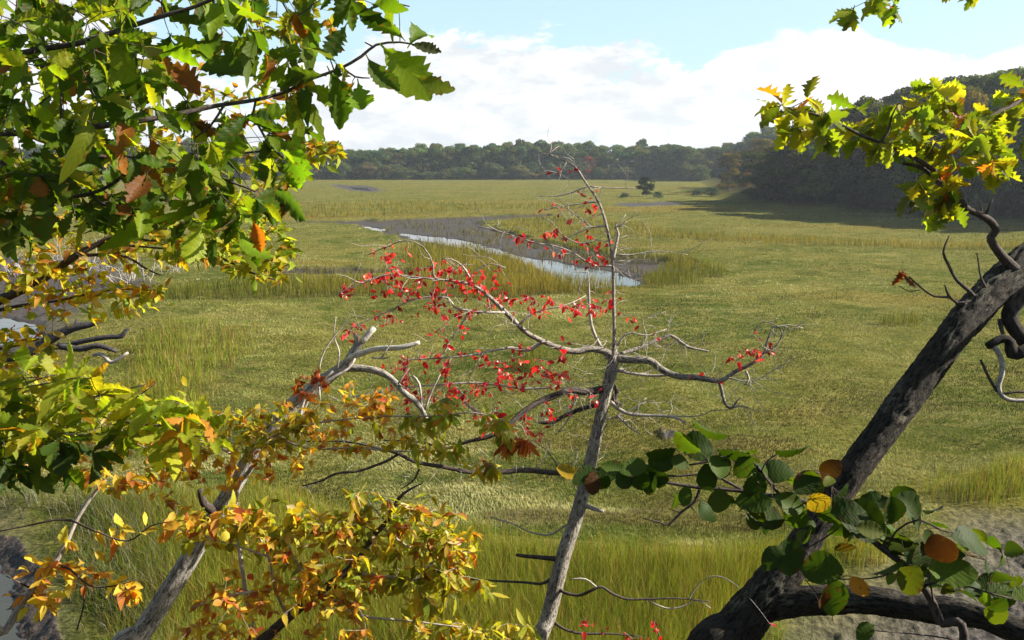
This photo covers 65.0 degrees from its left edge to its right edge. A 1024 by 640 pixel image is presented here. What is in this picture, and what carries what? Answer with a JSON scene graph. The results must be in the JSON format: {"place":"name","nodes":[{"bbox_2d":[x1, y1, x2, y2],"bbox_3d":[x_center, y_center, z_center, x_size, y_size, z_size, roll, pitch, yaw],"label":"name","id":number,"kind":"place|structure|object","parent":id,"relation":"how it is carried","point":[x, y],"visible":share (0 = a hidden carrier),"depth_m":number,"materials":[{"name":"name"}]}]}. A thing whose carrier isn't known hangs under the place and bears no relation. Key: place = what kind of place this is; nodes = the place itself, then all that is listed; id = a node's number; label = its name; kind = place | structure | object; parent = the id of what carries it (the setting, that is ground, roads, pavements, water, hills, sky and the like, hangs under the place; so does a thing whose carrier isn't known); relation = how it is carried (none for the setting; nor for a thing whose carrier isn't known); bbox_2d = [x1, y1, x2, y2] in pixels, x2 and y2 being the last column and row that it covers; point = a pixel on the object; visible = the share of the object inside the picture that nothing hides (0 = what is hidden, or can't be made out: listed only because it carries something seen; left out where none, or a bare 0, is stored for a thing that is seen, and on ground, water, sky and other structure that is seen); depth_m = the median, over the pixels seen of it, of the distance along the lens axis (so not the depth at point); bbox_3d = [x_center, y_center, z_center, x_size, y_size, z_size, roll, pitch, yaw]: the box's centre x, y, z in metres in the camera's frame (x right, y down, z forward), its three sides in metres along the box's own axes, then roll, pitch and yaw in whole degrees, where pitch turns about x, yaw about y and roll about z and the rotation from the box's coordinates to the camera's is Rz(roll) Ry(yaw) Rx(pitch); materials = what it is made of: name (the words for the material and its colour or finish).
{"place":"outdoors","nodes":[
{"label":"outdoors","id":0,"kind":"place"},
{"bbox_2d":[0,565,26,639],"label":"ditch water","id":1,"kind":"structure","parent":0,"point":[6,586],"depth_m":15.10,"materials":[{"name":"grey liquid"}]},
{"bbox_2d":[0,318,37,344],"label":"side creek water","id":2,"kind":"structure","parent":0,"point":[8,323],"depth_m":40.71,"materials":[{"name":"grey liquid"}]},
{"bbox_2d":[0,172,1023,639],"bbox_3d":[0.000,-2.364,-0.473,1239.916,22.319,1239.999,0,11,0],"label":"marsh ground","id":3,"kind":"structure","parent":0,"point":[1004,524],"depth_m":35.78,"materials":[{"name":"plant"}]},
{"bbox_2d":[1,247,57,277],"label":"bare shrub","id":4,"kind":"object","parent":3,"relation":"on","point":[17,265],"visible":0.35,"depth_m":56.97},
{"bbox_2d":[6,319,129,363],"bbox_3d":[-5.944,0.475,8.910,3.294,0.931,0.363,-2,11,-9],"label":"fallen branch","id":5,"kind":"object","parent":3,"relation":"on","point":[68,330],"visible":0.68,"depth_m":8.98,"materials":[{"name":"grey wood"}]},
{"bbox_2d":[48,235,103,270],"bbox_3d":[-31.480,-5.014,58.666,4.765,3.145,5.141,0,11,0],"label":"bare shrub","id":6,"kind":"object","parent":3,"relation":"on","point":[93,261],"visible":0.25,"depth_m":57.55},
{"bbox_2d":[0,340,233,499],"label":"chestnut oak sapling","id":7,"kind":"object","parent":3,"relation":"on","point":[34,432],"visible":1,"depth_m":2.52,"materials":[{"name":"green plant"}]},
{"bbox_2d":[0,444,252,635],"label":"orange leaved sapling","id":8,"kind":"object","parent":3,"relation":"on","point":[70,571],"visible":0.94,"depth_m":3.32,"materials":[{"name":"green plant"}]},
{"bbox_2d":[92,253,162,284],"bbox_3d":[-25.857,-3.518,53.666,4.187,2.193,4.799,-10,15,-40],"label":"bare shrub","id":9,"kind":"object","parent":3,"relation":"on","point":[125,276],"visible":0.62,"depth_m":53.46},
{"bbox_2d":[0,0,346,373],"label":"beech tree","id":10,"kind":"object","parent":3,"relation":"on","point":[28,283],"visible":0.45,"depth_m":3.17,"materials":[{"name":"yellow plant"}]},
{"bbox_2d":[0,0,454,272],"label":"chestnut oak tree","id":11,"kind":"object","parent":3,"relation":"on","point":[78,138],"visible":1,"depth_m":2.30,"materials":[{"name":"green plant"}]},
{"bbox_2d":[0,362,541,639],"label":"beech sapling","id":12,"kind":"object","parent":3,"relation":"on","point":[311,589],"visible":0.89,"depth_m":3.75,"materials":[{"name":"yellow plant"}]},
{"bbox_2d":[112,317,440,639],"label":"dead tree","id":13,"kind":"object","parent":3,"relation":"on","point":[154,613],"visible":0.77,"depth_m":4.35,"materials":[{"name":"wood"}]},
{"bbox_2d":[310,163,326,179],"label":"shrub","id":14,"kind":"object","parent":3,"relation":"on","point":[318,172],"visible":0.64,"depth_m":324.11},
{"bbox_2d":[332,151,353,177],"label":"oak tree","id":15,"kind":"object","parent":3,"relation":"on","point":[346,159],"visible":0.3,"depth_m":327.25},
{"bbox_2d":[337,161,350,179],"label":"shrub","id":16,"kind":"object","parent":3,"relation":"on","point":[341,171],"visible":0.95,"depth_m":322.05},
{"bbox_2d":[347,153,361,169],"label":"oak tree","id":17,"kind":"object","parent":3,"relation":"on","point":[354,158],"visible":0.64,"depth_m":331.10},
{"bbox_2d":[350,167,372,179],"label":"shrub","id":18,"kind":"object","parent":3,"relation":"on","point":[356,171],"visible":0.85,"depth_m":322.69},
{"bbox_2d":[357,162,377,179],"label":"shrub","id":19,"kind":"object","parent":3,"relation":"on","point":[369,171],"visible":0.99,"depth_m":321.42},
{"bbox_2d":[357,153,380,178],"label":"oak tree","id":20,"kind":"object","parent":3,"relation":"on","point":[367,157],"visible":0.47,"depth_m":328.04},
{"bbox_2d":[368,150,382,178],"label":"oak tree","id":21,"kind":"object","parent":3,"relation":"on","point":[376,153],"visible":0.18,"depth_m":341.47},
{"bbox_2d":[374,165,393,179],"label":"shrub","id":22,"kind":"object","parent":3,"relation":"on","point":[387,173],"visible":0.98,"depth_m":322.01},
{"bbox_2d":[376,156,394,178],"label":"oak tree","id":23,"kind":"object","parent":3,"relation":"on","point":[386,159],"visible":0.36,"depth_m":333.02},
{"bbox_2d":[388,152,406,177],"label":"oak tree","id":24,"kind":"object","parent":3,"relation":"on","point":[397,159],"visible":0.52,"depth_m":334.63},
{"bbox_2d":[392,148,408,166],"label":"oak tree","id":25,"kind":"object","parent":3,"relation":"on","point":[402,151],"visible":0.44,"depth_m":340.30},
{"bbox_2d":[392,167,417,179],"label":"shrub","id":26,"kind":"object","parent":3,"relation":"on","point":[401,172],"visible":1,"depth_m":321.33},
{"bbox_2d":[405,150,425,178],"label":"oak tree","id":27,"kind":"object","parent":3,"relation":"on","point":[415,157],"visible":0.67,"depth_m":335.66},
{"bbox_2d":[411,164,430,178],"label":"shrub","id":28,"kind":"object","parent":3,"relation":"on","point":[420,167],"visible":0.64,"depth_m":326.04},
{"bbox_2d":[414,143,428,164],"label":"oak tree","id":29,"kind":"object","parent":3,"relation":"on","point":[422,145],"visible":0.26,"depth_m":351.29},
{"bbox_2d":[416,171,440,179],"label":"shrub","id":30,"kind":"object","parent":3,"relation":"on","point":[424,175],"visible":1,"depth_m":322.15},
{"bbox_2d":[423,144,444,175],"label":"oak tree","id":31,"kind":"object","parent":3,"relation":"on","point":[435,148],"visible":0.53,"depth_m":334.65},
{"bbox_2d":[427,152,453,178],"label":"oak tree","id":32,"kind":"object","parent":3,"relation":"on","point":[438,159],"visible":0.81,"depth_m":326.85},
{"bbox_2d":[439,169,453,179],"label":"shrub","id":33,"kind":"object","parent":3,"relation":"on","point":[448,175],"visible":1,"depth_m":322.85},
{"bbox_2d":[440,150,464,171],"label":"oak tree","id":34,"kind":"object","parent":3,"relation":"on","point":[455,154],"visible":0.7,"depth_m":328.58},
{"bbox_2d":[452,143,466,164],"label":"oak tree","id":35,"kind":"object","parent":3,"relation":"on","point":[458,146],"visible":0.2,"depth_m":345.96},
{"bbox_2d":[454,167,476,179],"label":"shrub","id":36,"kind":"object","parent":3,"relation":"on","point":[464,170],"visible":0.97,"depth_m":321.11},
{"bbox_2d":[456,145,481,171],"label":"oak tree","id":37,"kind":"object","parent":3,"relation":"on","point":[468,152],"visible":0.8,"depth_m":328.38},
{"bbox_2d":[464,144,485,178],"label":"oak tree","id":38,"kind":"object","parent":3,"relation":"on","point":[481,149],"visible":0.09,"depth_m":336.40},
{"bbox_2d":[471,152,491,178],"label":"oak tree","id":39,"kind":"object","parent":3,"relation":"on","point":[481,155],"visible":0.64,"depth_m":331.49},
{"bbox_2d":[290,213,695,281],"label":"mud stubble","id":40,"kind":"object","parent":3,"relation":"on","point":[501,254],"visible":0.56,"depth_m":72.38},
{"bbox_2d":[482,148,504,178],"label":"oak tree","id":41,"kind":"object","parent":3,"relation":"on","point":[494,154],"visible":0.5,"depth_m":331.69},
{"bbox_2d":[483,163,504,179],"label":"shrub","id":42,"kind":"object","parent":3,"relation":"on","point":[498,168],"visible":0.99,"depth_m":321.71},
{"bbox_2d":[496,146,520,178],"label":"oak tree","id":43,"kind":"object","parent":3,"relation":"on","point":[510,154],"visible":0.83,"depth_m":328.87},
{"bbox_2d":[0,313,1023,639],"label":"tall cordgrass","id":44,"kind":"object","parent":3,"relation":"on","point":[638,573],"visible":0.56,"depth_m":15.13,"materials":[{"name":"green plant"}]},
{"bbox_2d":[510,165,529,179],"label":"shrub","id":45,"kind":"object","parent":3,"relation":"on","point":[523,170],"visible":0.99,"depth_m":321.26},
{"bbox_2d":[511,146,529,178],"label":"oak tree","id":46,"kind":"object","parent":3,"relation":"on","point":[521,150],"visible":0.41,"depth_m":331.59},
{"bbox_2d":[521,172,539,179],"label":"shrub","id":47,"kind":"object","parent":3,"relation":"on","point":[533,175],"visible":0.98,"depth_m":322.21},
{"bbox_2d":[525,162,540,177],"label":"shrub","id":48,"kind":"object","parent":3,"relation":"on","point":[535,165],"visible":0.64,"depth_m":326.61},
{"bbox_2d":[525,146,544,178],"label":"oak tree","id":49,"kind":"object","parent":3,"relation":"on","point":[533,156],"visible":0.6,"depth_m":336.57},
{"bbox_2d":[523,146,547,178],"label":"oak tree","id":50,"kind":"object","parent":3,"relation":"on","point":[536,149],"visible":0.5,"depth_m":335.79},
{"bbox_2d":[534,139,548,164],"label":"oak tree","id":51,"kind":"object","parent":3,"relation":"on","point":[541,143],"visible":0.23,"depth_m":353.30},
{"bbox_2d":[543,163,556,179],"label":"shrub","id":52,"kind":"object","parent":3,"relation":"on","point":[551,166],"visible":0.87,"depth_m":324.34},
{"bbox_2d":[541,146,560,178],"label":"oak tree","id":53,"kind":"object","parent":3,"relation":"on","point":[547,157],"visible":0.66,"depth_m":334.78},
{"bbox_2d":[545,140,563,162],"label":"oak tree","id":54,"kind":"object","parent":3,"relation":"on","point":[556,143],"visible":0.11,"depth_m":348.85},
{"bbox_2d":[293,122,819,639],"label":"tupelo tree","id":55,"kind":"object","parent":3,"relation":"on","point":[561,558],"visible":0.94,"depth_m":4.89,"materials":[{"name":"grey plant"}]},
{"bbox_2d":[554,165,574,179],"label":"shrub","id":56,"kind":"object","parent":3,"relation":"on","point":[565,170],"visible":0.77,"depth_m":323.14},
{"bbox_2d":[556,148,575,178],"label":"oak tree","id":57,"kind":"object","parent":3,"relation":"on","point":[562,152],"visible":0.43,"depth_m":333.96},
{"bbox_2d":[559,143,578,164],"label":"oak tree","id":58,"kind":"object","parent":3,"relation":"on","point":[568,145],"visible":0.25,"depth_m":339.63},
{"bbox_2d":[573,144,584,173],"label":"oak tree","id":59,"kind":"object","parent":3,"relation":"on","point":[577,146],"visible":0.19,"depth_m":343.93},
{"bbox_2d":[568,164,590,179],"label":"shrub","id":60,"kind":"object","parent":3,"relation":"on","point":[576,172],"visible":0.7,"depth_m":322.31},
{"bbox_2d":[572,151,592,178],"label":"oak tree","id":61,"kind":"object","parent":3,"relation":"on","point":[581,154],"visible":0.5,"depth_m":326.51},
{"bbox_2d":[152,199,1023,371],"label":"creekside grass","id":62,"kind":"structure","parent":3,"relation":"on","point":[445,251],"depth_m":55.43,"materials":[{"name":"plant"}]},
{"bbox_2d":[580,141,595,164],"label":"oak tree","id":63,"kind":"object","parent":3,"relation":"on","point":[589,145],"visible":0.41,"depth_m":345.35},
{"bbox_2d":[582,156,595,179],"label":"oak tree","id":64,"kind":"object","parent":3,"relation":"on","point":[587,158],"visible":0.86,"depth_m":323.45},
{"bbox_2d":[582,149,600,178],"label":"oak tree","id":65,"kind":"object","parent":3,"relation":"on","point":[593,153],"visible":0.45,"depth_m":333.92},
{"bbox_2d":[591,167,606,179],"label":"shrub","id":66,"kind":"object","parent":3,"relation":"on","point":[595,175],"visible":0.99,"depth_m":323.15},
{"bbox_2d":[590,145,609,165],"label":"oak tree","id":67,"kind":"object","parent":3,"relation":"on","point":[602,149],"visible":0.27,"depth_m":339.82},
{"bbox_2d":[597,168,616,179],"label":"shrub","id":68,"kind":"object","parent":3,"relation":"on","point":[605,173],"visible":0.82,"depth_m":323.47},
{"bbox_2d":[596,153,619,178],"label":"oak tree","id":69,"kind":"object","parent":3,"relation":"on","point":[606,159],"visible":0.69,"depth_m":328.79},
{"bbox_2d":[607,167,619,179],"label":"shrub","id":70,"kind":"object","parent":3,"relation":"on","point":[610,171],"visible":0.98,"depth_m":323.31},
{"bbox_2d":[614,153,634,178],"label":"oak tree","id":71,"kind":"object","parent":3,"relation":"on","point":[621,156],"visible":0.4,"depth_m":337.22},
{"bbox_2d":[613,166,636,179],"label":"shrub","id":72,"kind":"object","parent":3,"relation":"on","point":[620,171],"visible":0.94,"depth_m":323.01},
{"bbox_2d":[628,149,651,175],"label":"oak tree","id":73,"kind":"object","parent":3,"relation":"on","point":[637,155],"visible":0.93,"depth_m":327.86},
{"bbox_2d":[636,138,648,148],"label":"oak tree","id":74,"kind":"object","parent":3,"relation":"on","point":[643,144],"visible":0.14,"depth_m":359.24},
{"bbox_2d":[635,177,654,195],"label":"cedar tree","id":75,"kind":"object","parent":3,"relation":"on","point":[642,182],"visible":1,"depth_m":175.65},
{"bbox_2d":[646,146,668,177],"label":"oak tree","id":76,"kind":"object","parent":3,"relation":"on","point":[656,153],"visible":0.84,"depth_m":324.10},
{"bbox_2d":[647,165,670,179],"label":"shrub","id":77,"kind":"object","parent":3,"relation":"on","point":[660,176],"visible":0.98,"depth_m":321.39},
{"bbox_2d":[659,148,676,179],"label":"oak tree","id":78,"kind":"object","parent":3,"relation":"on","point":[672,176],"visible":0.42,"depth_m":322.14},
{"bbox_2d":[665,147,684,179],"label":"oak tree","id":79,"kind":"object","parent":3,"relation":"on","point":[672,158],"visible":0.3,"depth_m":315.79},
{"bbox_2d":[669,146,691,178],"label":"oak tree","id":80,"kind":"object","parent":3,"relation":"on","point":[685,151],"visible":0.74,"depth_m":308.57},
{"bbox_2d":[678,161,691,180],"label":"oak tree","id":81,"kind":"object","parent":3,"relation":"on","point":[687,167],"visible":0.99,"depth_m":297.71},
{"bbox_2d":[681,164,701,180],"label":"shrub","id":82,"kind":"object","parent":3,"relation":"on","point":[693,168],"visible":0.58,"depth_m":299.45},
{"bbox_2d":[686,154,712,180],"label":"oak tree","id":83,"kind":"object","parent":3,"relation":"on","point":[697,160],"visible":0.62,"depth_m":301.65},
{"bbox_2d":[691,165,711,180],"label":"shrub","id":84,"kind":"object","parent":3,"relation":"on","point":[704,173],"visible":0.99,"depth_m":298.03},
{"bbox_2d":[700,147,716,171],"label":"oak tree","id":85,"kind":"object","parent":3,"relation":"on","point":[707,151],"visible":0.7,"depth_m":311.25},
{"bbox_2d":[702,186,721,196],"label":"shrub","id":86,"kind":"object","parent":3,"relation":"on","point":[714,190],"visible":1,"depth_m":176.04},
{"bbox_2d":[707,146,725,175],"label":"oak tree","id":87,"kind":"object","parent":3,"relation":"on","point":[713,167],"visible":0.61,"depth_m":310.75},
{"bbox_2d":[716,147,733,174],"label":"oak tree","id":88,"kind":"object","parent":3,"relation":"on","point":[727,149],"visible":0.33,"depth_m":308.67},
{"bbox_2d":[716,153,740,190],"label":"oak tree","id":89,"kind":"object","parent":3,"relation":"on","point":[731,172],"visible":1,"depth_m":188.25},
{"bbox_2d":[716,158,744,182],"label":"oak tree","id":90,"kind":"object","parent":3,"relation":"on","point":[721,177],"visible":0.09,"depth_m":229.53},
{"bbox_2d":[724,150,747,178],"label":"oak tree","id":91,"kind":"object","parent":3,"relation":"on","point":[742,159],"visible":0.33,"depth_m":220.19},
{"bbox_2d":[728,142,749,166],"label":"oak tree","id":92,"kind":"object","parent":3,"relation":"on","point":[740,146],"visible":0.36,"depth_m":307.60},
{"bbox_2d":[739,148,753,174],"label":"oak tree","id":93,"kind":"object","parent":3,"relation":"on","point":[743,169],"visible":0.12,"depth_m":211.74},
{"bbox_2d":[744,131,760,141],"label":"oak tree","id":94,"kind":"object","parent":3,"relation":"on","point":[752,135],"visible":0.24,"depth_m":325.43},
{"bbox_2d":[751,138,774,178],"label":"oak tree","id":95,"kind":"object","parent":3,"relation":"on","point":[767,142],"visible":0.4,"depth_m":196.39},
{"bbox_2d":[739,151,788,197],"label":"oak tree","id":96,"kind":"object","parent":3,"relation":"on","point":[754,179],"visible":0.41,"depth_m":154.32,"materials":[{"name":"plant"}]},
{"bbox_2d":[757,129,775,137],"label":"oak tree","id":97,"kind":"object","parent":3,"relation":"on","point":[769,132],"visible":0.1,"depth_m":314.08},
{"bbox_2d":[754,141,821,196],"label":"oak tree","id":98,"kind":"object","parent":3,"relation":"on","point":[780,172],"visible":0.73,"depth_m":145.08,"materials":[{"name":"plant"}]},
{"bbox_2d":[556,419,1023,639],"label":"witch hazel shrub","id":99,"kind":"object","parent":3,"relation":"on","point":[936,560],"visible":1,"depth_m":2.19,"materials":[{"name":"green plant"}]},
{"bbox_2d":[794,139,845,202],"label":"oak tree","id":100,"kind":"object","parent":3,"relation":"on","point":[830,166],"visible":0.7,"depth_m":137.40,"materials":[{"name":"plant"}]},
{"bbox_2d":[686,0,1023,639],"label":"oak tree","id":101,"kind":"object","parent":3,"relation":"on","point":[776,594],"visible":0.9,"depth_m":3.84,"materials":[{"name":"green plant"}]},
{"bbox_2d":[831,95,883,201],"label":"oak tree","id":102,"kind":"object","parent":3,"relation":"on","point":[851,167],"visible":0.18,"depth_m":130.30,"materials":[{"name":"plant"}]},
{"bbox_2d":[850,103,905,199],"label":"oak tree","id":103,"kind":"object","parent":3,"relation":"on","point":[872,177],"visible":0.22,"depth_m":124.82,"materials":[{"name":"plant"}]},
{"bbox_2d":[878,86,914,104],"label":"oak tree","id":104,"kind":"object","parent":3,"relation":"on","point":[898,94],"visible":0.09,"depth_m":146.26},
{"bbox_2d":[891,98,921,180],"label":"oak tree","id":105,"kind":"object","parent":3,"relation":"on","point":[913,174],"depth_m":130.29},
{"bbox_2d":[884,94,958,208],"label":"oak tree","id":106,"kind":"object","parent":3,"relation":"on","point":[901,169],"visible":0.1,"depth_m":118.41,"materials":[{"name":"plant"}]},
{"bbox_2d":[921,85,988,203],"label":"oak tree","id":107,"kind":"object","parent":3,"relation":"on","point":[976,95],"visible":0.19,"depth_m":109.74,"materials":[{"name":"plant"}]},
{"bbox_2d":[956,74,989,88],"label":"oak tree","id":108,"kind":"object","parent":3,"relation":"on","point":[976,81],"visible":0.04,"depth_m":130.96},
{"bbox_2d":[962,178,988,220],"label":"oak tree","id":109,"kind":"object","parent":3,"relation":"on","point":[974,186],"visible":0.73,"depth_m":107.50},
{"bbox_2d":[979,72,1009,95],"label":"oak tree","id":110,"kind":"object","parent":3,"relation":"on","point":[992,84],"visible":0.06,"depth_m":123.85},
{"bbox_2d":[968,87,1023,214],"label":"oak tree","id":111,"kind":"object","parent":3,"relation":"on","point":[1014,184],"visible":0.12,"depth_m":105.47,"materials":[{"name":"plant"}]},
{"bbox_2d":[1003,121,1023,196],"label":"oak tree","id":112,"kind":"object","parent":3,"relation":"on","point":[1015,151],"visible":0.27,"depth_m":103.03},
{"bbox_2d":[0,0,1023,164],"label":"sky","id":113,"kind":"structure","parent":0,"point":[609,73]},
{"bbox_2d":[401,233,640,287],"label":"creek water","id":114,"kind":"structure","parent":0,"point":[553,265],"depth_m":63.69,"materials":[{"name":"grey liquid"}]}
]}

